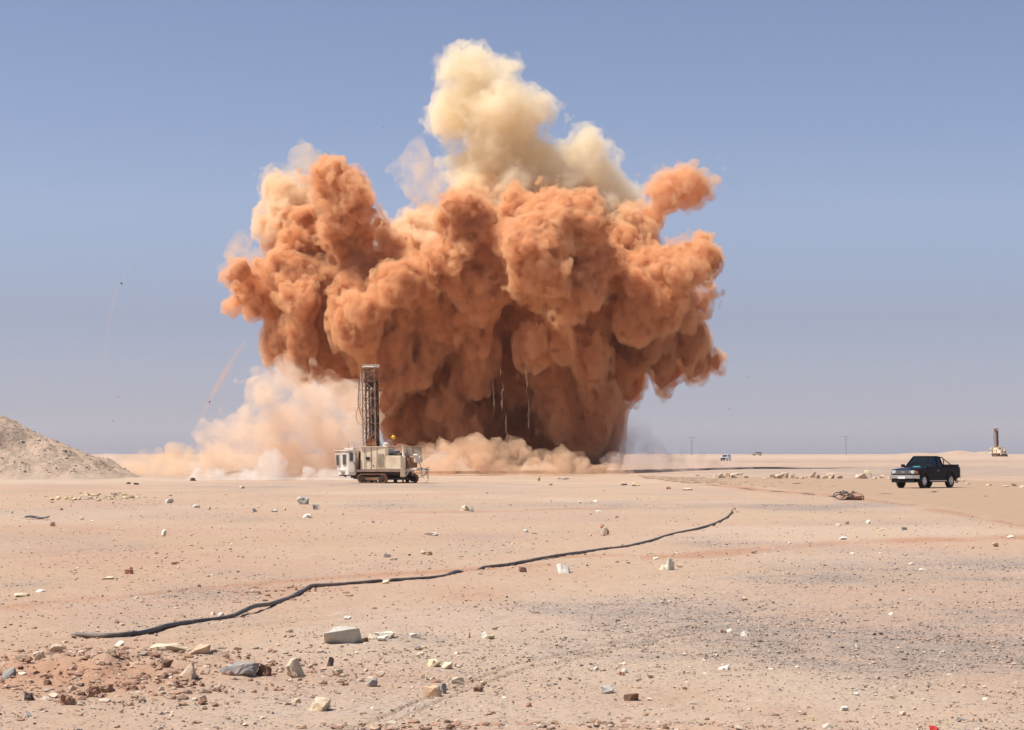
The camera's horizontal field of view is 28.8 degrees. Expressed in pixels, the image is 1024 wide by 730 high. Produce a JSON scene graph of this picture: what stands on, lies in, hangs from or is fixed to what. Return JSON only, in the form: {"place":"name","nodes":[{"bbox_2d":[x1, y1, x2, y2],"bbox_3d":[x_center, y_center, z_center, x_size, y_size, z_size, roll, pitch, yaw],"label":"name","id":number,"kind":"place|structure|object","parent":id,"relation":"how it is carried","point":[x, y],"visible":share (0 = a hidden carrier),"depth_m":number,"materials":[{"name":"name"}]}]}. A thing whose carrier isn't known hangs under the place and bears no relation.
{"place":"outdoors","nodes":[
{"label":"outdoors","id":0,"kind":"place"},
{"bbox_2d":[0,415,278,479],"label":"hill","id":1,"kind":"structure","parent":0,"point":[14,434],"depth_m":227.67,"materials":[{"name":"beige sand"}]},
{"bbox_2d":[0,417,129,473],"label":"hill rubble","id":2,"kind":"object","parent":1,"relation":"on","point":[38,439],"visible":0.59,"depth_m":229.14,"materials":[{"name":"stone"}]},
{"bbox_2d":[0,450,1023,729],"bbox_3d":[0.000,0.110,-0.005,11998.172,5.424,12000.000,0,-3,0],"label":"ground","id":3,"kind":"structure","parent":0,"point":[462,478],"depth_m":27.82,"materials":[{"name":"beige sand"}]},
{"bbox_2d":[2,668,15,678],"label":"rock","id":4,"kind":"object","parent":3,"relation":"on","point":[7,673],"visible":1,"depth_m":16.61,"materials":[{"name":"grey stone"}]},
{"bbox_2d":[14,593,29,596],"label":"rock","id":5,"kind":"object","parent":3,"relation":"on","point":[21,594],"visible":0.92,"depth_m":26.40,"materials":[{"name":"beige stone"}]},
{"bbox_2d":[24,693,34,700],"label":"rock","id":6,"kind":"object","parent":3,"relation":"on","point":[28,696],"visible":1,"depth_m":15.26,"materials":[{"name":"stone"}]},
{"bbox_2d":[25,515,48,518],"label":"rubber strip","id":7,"kind":"object","parent":3,"relation":"on","point":[31,516],"visible":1,"depth_m":58.74,"materials":[{"name":"black rubber"}]},
{"bbox_2d":[33,651,44,660],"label":"rock","id":8,"kind":"object","parent":3,"relation":"on","point":[38,655],"visible":0.96,"depth_m":17.14,"materials":[{"name":"beige stone"}]},
{"bbox_2d":[43,679,51,685],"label":"rock","id":9,"kind":"object","parent":3,"relation":"on","point":[46,682],"visible":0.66,"depth_m":16.10,"materials":[{"name":"brown stone"}]},
{"bbox_2d":[49,643,63,651],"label":"rock","id":10,"kind":"object","parent":3,"relation":"on","point":[56,647],"visible":0.59,"depth_m":18.21,"materials":[{"name":"beige stone"}]},
{"bbox_2d":[59,693,76,704],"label":"rock","id":11,"kind":"object","parent":3,"relation":"on","point":[64,699],"visible":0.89,"depth_m":15.01,"materials":[{"name":"brown stone"}]},
{"bbox_2d":[86,685,101,696],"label":"rock","id":12,"kind":"object","parent":3,"relation":"on","point":[91,690],"visible":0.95,"depth_m":15.56,"materials":[{"name":"brown stone"}]},
{"bbox_2d":[23,492,172,502],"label":"yellow rubble","id":13,"kind":"object","parent":3,"relation":"on","point":[98,498],"visible":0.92,"depth_m":85.26,"materials":[{"name":"stone"}]},
{"bbox_2d":[101,684,114,692],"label":"rock","id":14,"kind":"object","parent":3,"relation":"on","point":[106,688],"visible":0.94,"depth_m":15.70,"materials":[{"name":"brown stone"}]},
{"bbox_2d":[114,641,123,645],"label":"rock","id":15,"kind":"object","parent":3,"relation":"on","point":[119,643],"visible":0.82,"depth_m":19.54,"materials":[{"name":"white stone"}]},
{"bbox_2d":[124,569,132,573],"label":"rock","id":16,"kind":"object","parent":3,"relation":"on","point":[128,571],"visible":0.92,"depth_m":31.26,"materials":[{"name":"red stone"}]},
{"bbox_2d":[122,681,137,690],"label":"rock","id":17,"kind":"object","parent":3,"relation":"on","point":[127,686],"visible":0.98,"depth_m":15.78,"materials":[{"name":"brown stone"}]},
{"bbox_2d":[161,660,172,667],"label":"rock","id":18,"kind":"object","parent":3,"relation":"on","point":[166,663],"visible":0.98,"depth_m":16.84,"materials":[{"name":"brown stone"}]},
{"bbox_2d":[165,499,173,502],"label":"rock","id":19,"kind":"object","parent":3,"relation":"on","point":[169,501],"visible":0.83,"depth_m":75.70,"materials":[{"name":"white stone"}]},
{"bbox_2d":[149,643,191,651],"bbox_3d":[-3.234,2.683,18.865,0.399,0.086,0.324,0,-3,-1],"label":"rock","id":20,"kind":"object","parent":3,"relation":"on","point":[174,647],"visible":0.78,"depth_m":18.76,"materials":[{"name":"beige stone"}]},
{"bbox_2d":[179,662,196,679],"bbox_3d":[-2.707,2.538,16.437,0.196,0.179,0.166,0,-3,8],"label":"rock","id":21,"kind":"object","parent":3,"relation":"on","point":[189,672],"visible":0.54,"depth_m":16.38,"materials":[{"name":"beige stone"}]},
{"bbox_2d":[188,644,210,654],"bbox_3d":[-2.772,2.547,17.785,0.143,0.097,0.203,-2,-3,42],"label":"rock","id":22,"kind":"object","parent":3,"relation":"on","point":[201,649],"visible":1,"depth_m":17.75,"materials":[{"name":"beige stone"}]},
{"bbox_2d":[219,661,259,676],"bbox_3d":[-2.272,2.557,16.697,0.272,0.133,0.274,-2,-3,39],"label":"rock","id":23,"kind":"object","parent":3,"relation":"on","point":[238,668],"visible":0.9,"depth_m":16.63,"materials":[{"name":"grey stone"}]},
{"bbox_2d":[256,664,271,675],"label":"rock","id":24,"kind":"object","parent":3,"relation":"on","point":[264,670],"visible":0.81,"depth_m":16.73,"materials":[{"name":"brown stone"}]},
{"bbox_2d":[286,657,304,677],"bbox_3d":[-1.817,2.579,16.812,0.178,0.211,0.172,0,-3,-5],"label":"rock","id":25,"kind":"object","parent":3,"relation":"on","point":[294,668],"visible":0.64,"depth_m":16.75,"materials":[{"name":"beige stone"}]},
{"bbox_2d":[292,698,300,702],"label":"rock","id":26,"kind":"object","parent":3,"relation":"on","point":[296,700],"visible":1,"depth_m":15.11,"materials":[{"name":"beige stone"}]},
{"bbox_2d":[296,496,308,504],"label":"rock","id":27,"kind":"object","parent":3,"relation":"on","point":[300,500],"visible":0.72,"depth_m":74.02,"materials":[{"name":"grey stone"}]},
{"bbox_2d":[303,514,311,517],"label":"rock","id":28,"kind":"object","parent":3,"relation":"on","point":[307,515],"visible":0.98,"depth_m":60.91,"materials":[{"name":"white stone"}]},
{"bbox_2d":[313,504,318,509],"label":"rock","id":29,"kind":"object","parent":3,"relation":"on","point":[315,506],"visible":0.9,"depth_m":67.30,"materials":[{"name":"grey stone"}]},
{"bbox_2d":[307,697,330,711],"bbox_3d":[-1.438,2.523,14.753,0.199,0.123,0.168,0,-3,9],"label":"rock","id":30,"kind":"object","parent":3,"relation":"on","point":[321,704],"visible":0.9,"depth_m":14.71,"materials":[{"name":"beige stone"}]},
{"bbox_2d":[327,657,333,665],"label":"rock","id":31,"kind":"object","parent":3,"relation":"on","point":[330,661],"visible":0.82,"depth_m":17.71,"materials":[{"name":"stone"}]},
{"bbox_2d":[332,669,343,675],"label":"rock","id":32,"kind":"object","parent":3,"relation":"on","point":[336,672],"visible":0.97,"depth_m":17.07,"materials":[{"name":"beige stone"}]},
{"bbox_2d":[324,626,361,643],"bbox_3d":[-1.691,2.723,19.963,0.396,0.224,0.372,0,-3,-1],"label":"rock","id":33,"kind":"object","parent":3,"relation":"on","point":[342,634],"visible":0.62,"depth_m":19.83,"materials":[{"name":"grey stone"}]},
{"bbox_2d":[366,676,374,682],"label":"rock","id":34,"kind":"object","parent":3,"relation":"on","point":[368,678],"visible":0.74,"depth_m":16.39,"materials":[{"name":"beige stone"}]},
{"bbox_2d":[368,634,376,639],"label":"rock","id":35,"kind":"object","parent":3,"relation":"on","point":[371,636],"visible":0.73,"depth_m":20.28,"materials":[{"name":"beige stone"}]},
{"bbox_2d":[369,678,377,685],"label":"rock","id":36,"kind":"object","parent":3,"relation":"on","point":[373,682],"visible":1,"depth_m":16.20,"materials":[{"name":"grey stone"}]},
{"bbox_2d":[376,671,384,676],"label":"rock","id":37,"kind":"object","parent":3,"relation":"on","point":[380,674],"visible":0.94,"depth_m":17.03,"materials":[{"name":"beige stone"}]},
{"bbox_2d":[333,364,428,482],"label":"drill rig","id":38,"kind":"object","parent":3,"relation":"on","point":[373,460],"visible":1,"depth_m":191.19,"materials":[{"name":"white paint"}]},
{"bbox_2d":[377,636,385,640],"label":"rock","id":39,"kind":"object","parent":3,"relation":"on","point":[381,638],"visible":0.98,"depth_m":20.07,"materials":[{"name":"white stone"}]},
{"bbox_2d":[374,631,394,638],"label":"rock","id":40,"kind":"object","parent":3,"relation":"on","point":[389,634],"visible":0.67,"depth_m":20.51,"materials":[{"name":"white stone"}]},
{"bbox_2d":[383,553,390,557],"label":"rock","id":41,"kind":"object","parent":3,"relation":"on","point":[387,555],"visible":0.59,"depth_m":36.97,"materials":[{"name":"white stone"}]},
{"bbox_2d":[71,510,732,637],"bbox_3d":[2.049,3.842,43.366,1.675,0.187,47.277,-1,-3,15],"label":"hose","id":42,"kind":"object","parent":3,"relation":"on","point":[156,628],"visible":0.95,"depth_m":27.96,"materials":[{"name":"black rubber"}]},
{"bbox_2d":[409,633,420,637],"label":"rock","id":43,"kind":"object","parent":3,"relation":"on","point":[415,635],"visible":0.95,"depth_m":20.54,"materials":[{"name":"white stone"}]},
{"bbox_2d":[424,532,437,535],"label":"rock","id":44,"kind":"object","parent":3,"relation":"on","point":[432,533],"visible":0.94,"depth_m":47.91,"materials":[{"name":"white stone"}]},
{"bbox_2d":[423,685,440,697],"bbox_3d":[-0.607,2.567,15.545,0.172,0.137,0.117,-2,-4,43],"label":"rock","id":45,"kind":"object","parent":3,"relation":"on","point":[432,691],"visible":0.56,"depth_m":15.50,"materials":[{"name":"beige stone"}]},
{"bbox_2d":[427,659,439,666],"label":"rock","id":46,"kind":"object","parent":3,"relation":"on","point":[433,663],"visible":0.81,"depth_m":17.75,"materials":[{"name":"yellow stone"}]},
{"bbox_2d":[440,683,446,693],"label":"rock","id":47,"kind":"object","parent":3,"relation":"on","point":[443,687],"visible":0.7,"depth_m":15.69,"materials":[{"name":"grey stone"}]},
{"bbox_2d":[441,662,452,668],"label":"rock","id":48,"kind":"object","parent":3,"relation":"on","point":[446,665],"visible":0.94,"depth_m":17.58,"materials":[{"name":"beige stone"}]},
{"bbox_2d":[451,677,463,684],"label":"rock","id":49,"kind":"object","parent":3,"relation":"on","point":[458,680],"visible":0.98,"depth_m":16.41,"materials":[{"name":"beige stone"}]},
{"bbox_2d":[0,578,922,729],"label":"soil clods","id":50,"kind":"object","parent":3,"relation":"on","point":[183,696],"visible":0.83,"depth_m":16.15,"materials":[{"name":"soil"}]},
{"bbox_2d":[461,505,469,510],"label":"rock","id":51,"kind":"object","parent":3,"relation":"on","point":[464,508],"visible":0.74,"depth_m":67.17,"materials":[{"name":"beige stone"}]},
{"bbox_2d":[473,686,482,691],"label":"rock","id":52,"kind":"object","parent":3,"relation":"on","point":[478,689],"visible":0.93,"depth_m":15.83,"materials":[{"name":"brown stone"}]},
{"bbox_2d":[482,632,486,638],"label":"rock","id":53,"kind":"object","parent":3,"relation":"on","point":[484,635],"visible":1,"depth_m":20.68,"materials":[{"name":"white stone"}]},
{"bbox_2d":[519,567,526,571],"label":"rock","id":54,"kind":"object","parent":3,"relation":"on","point":[522,569],"visible":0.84,"depth_m":31.96,"materials":[{"name":"brown stone"}]},
{"bbox_2d":[556,564,569,573],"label":"rock","id":55,"kind":"object","parent":3,"relation":"on","point":[563,569],"visible":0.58,"depth_m":31.55,"materials":[{"name":"white stone"}]},
{"bbox_2d":[601,527,607,535],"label":"rock","id":56,"kind":"object","parent":3,"relation":"on","point":[604,531],"visible":0.97,"depth_m":47.31,"materials":[{"name":"beige stone"}]},
{"bbox_2d":[600,684,614,693],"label":"rock","id":57,"kind":"object","parent":3,"relation":"on","point":[608,689],"visible":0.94,"depth_m":15.72,"materials":[{"name":"grey stone"}]},
{"bbox_2d":[624,693,638,700],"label":"rock","id":58,"kind":"object","parent":3,"relation":"on","point":[631,697],"visible":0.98,"depth_m":15.20,"materials":[{"name":"brown stone"}]},
{"bbox_2d":[632,482,639,485],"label":"rock","id":59,"kind":"object","parent":3,"relation":"on","point":[635,484],"visible":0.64,"depth_m":158.33,"materials":[{"name":"beige stone"}]},
{"bbox_2d":[663,558,673,569],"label":"rock","id":60,"kind":"object","parent":3,"relation":"on","point":[669,565],"visible":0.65,"depth_m":32.11,"materials":[{"name":"white stone"}]},
{"bbox_2d":[718,664,728,669],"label":"rock","id":61,"kind":"object","parent":3,"relation":"on","point":[726,667],"visible":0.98,"depth_m":17.61,"materials":[{"name":"white stone"}]},
{"bbox_2d":[720,454,730,460],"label":"car","id":62,"kind":"object","parent":3,"relation":"on","point":[725,456],"visible":0.99,"depth_m":534.15,"materials":[{"name":"white paint"}]},
{"bbox_2d":[735,725,742,729],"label":"rock","id":63,"kind":"object","parent":3,"relation":"on","point":[738,727],"visible":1,"depth_m":13.45,"materials":[{"name":"beige stone"}]},
{"bbox_2d":[741,631,748,635],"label":"rock","id":64,"kind":"object","parent":3,"relation":"on","point":[744,633],"visible":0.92,"depth_m":20.65,"materials":[{"name":"white stone"}]},
{"bbox_2d":[685,482,835,496],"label":"cable","id":65,"kind":"object","parent":3,"relation":"on","point":[772,491],"visible":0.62,"depth_m":100.88,"materials":[{"name":"orange rubber"}]},
{"bbox_2d":[808,715,813,720],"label":"rock","id":66,"kind":"object","parent":3,"relation":"on","point":[810,718],"visible":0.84,"depth_m":14.13,"materials":[{"name":"yellow stone"}]},
{"bbox_2d":[840,706,848,710],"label":"rock","id":67,"kind":"object","parent":3,"relation":"on","point":[843,708],"visible":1,"depth_m":14.70,"materials":[{"name":"white stone"}]},
{"bbox_2d":[832,490,863,499],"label":"cable heap","id":68,"kind":"object","parent":3,"relation":"on","point":[847,495],"visible":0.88,"depth_m":81.23,"materials":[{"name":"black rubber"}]},
{"bbox_2d":[864,470,871,477],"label":"boulder","id":69,"kind":"object","parent":3,"relation":"on","point":[868,473],"visible":0.56,"depth_m":172.30,"materials":[{"name":"beige stone"}]},
{"bbox_2d":[928,725,938,729],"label":"rock","id":70,"kind":"object","parent":3,"relation":"on","point":[932,727],"visible":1,"depth_m":13.48,"materials":[{"name":"red stone"}]},
{"bbox_2d":[989,427,1007,456],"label":"drill rig","id":71,"kind":"object","parent":3,"relation":"on","point":[996,451],"visible":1,"depth_m":825.70,"materials":[{"name":"white paint"}]},
{"bbox_2d":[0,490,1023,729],"bbox_3d":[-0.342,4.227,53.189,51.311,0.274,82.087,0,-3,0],"label":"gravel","id":72,"kind":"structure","parent":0,"point":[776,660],"depth_m":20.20,"materials":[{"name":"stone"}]},
{"bbox_2d":[0,0,1023,453],"label":"sky","id":73,"kind":"structure","parent":0,"point":[534,235],"materials":[{"name":"blue"}]},
{"bbox_2d":[641,476,1023,524],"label":"dirt road","id":74,"kind":"structure","parent":0,"point":[996,500],"depth_m":101.50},
{"bbox_2d":[730,473,742,477],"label":"boulder","id":75,"kind":"object","parent":74,"relation":"on","point":[735,475],"visible":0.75,"depth_m":171.90,"materials":[{"name":"beige stone"}]},
{"bbox_2d":[762,474,769,478],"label":"boulder","id":76,"kind":"object","parent":74,"relation":"on","point":[765,477],"visible":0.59,"depth_m":161.19,"materials":[{"name":"beige stone"}]},
{"bbox_2d":[774,474,781,478],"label":"boulder","id":77,"kind":"object","parent":74,"relation":"on","point":[777,476],"visible":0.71,"depth_m":161.72,"materials":[{"name":"beige stone"}]},
{"bbox_2d":[780,473,787,477],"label":"boulder","id":78,"kind":"object","parent":74,"relation":"on","point":[784,475],"visible":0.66,"depth_m":166.95,"materials":[{"name":"beige stone"}]},
{"bbox_2d":[826,473,833,478],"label":"boulder","id":79,"kind":"object","parent":74,"relation":"on","point":[830,475],"visible":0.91,"depth_m":163.15,"materials":[{"name":"beige stone"}]},
{"bbox_2d":[860,473,867,478],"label":"boulder","id":80,"kind":"object","parent":74,"relation":"on","point":[863,476],"visible":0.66,"depth_m":162.68,"materials":[{"name":"beige stone"}]},
{"bbox_2d":[890,456,960,487],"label":"pickup truck","id":81,"kind":"object","parent":74,"relation":"on","point":[924,471],"visible":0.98,"depth_m":110.28,"materials":[{"name":"black paint"}]}
]}

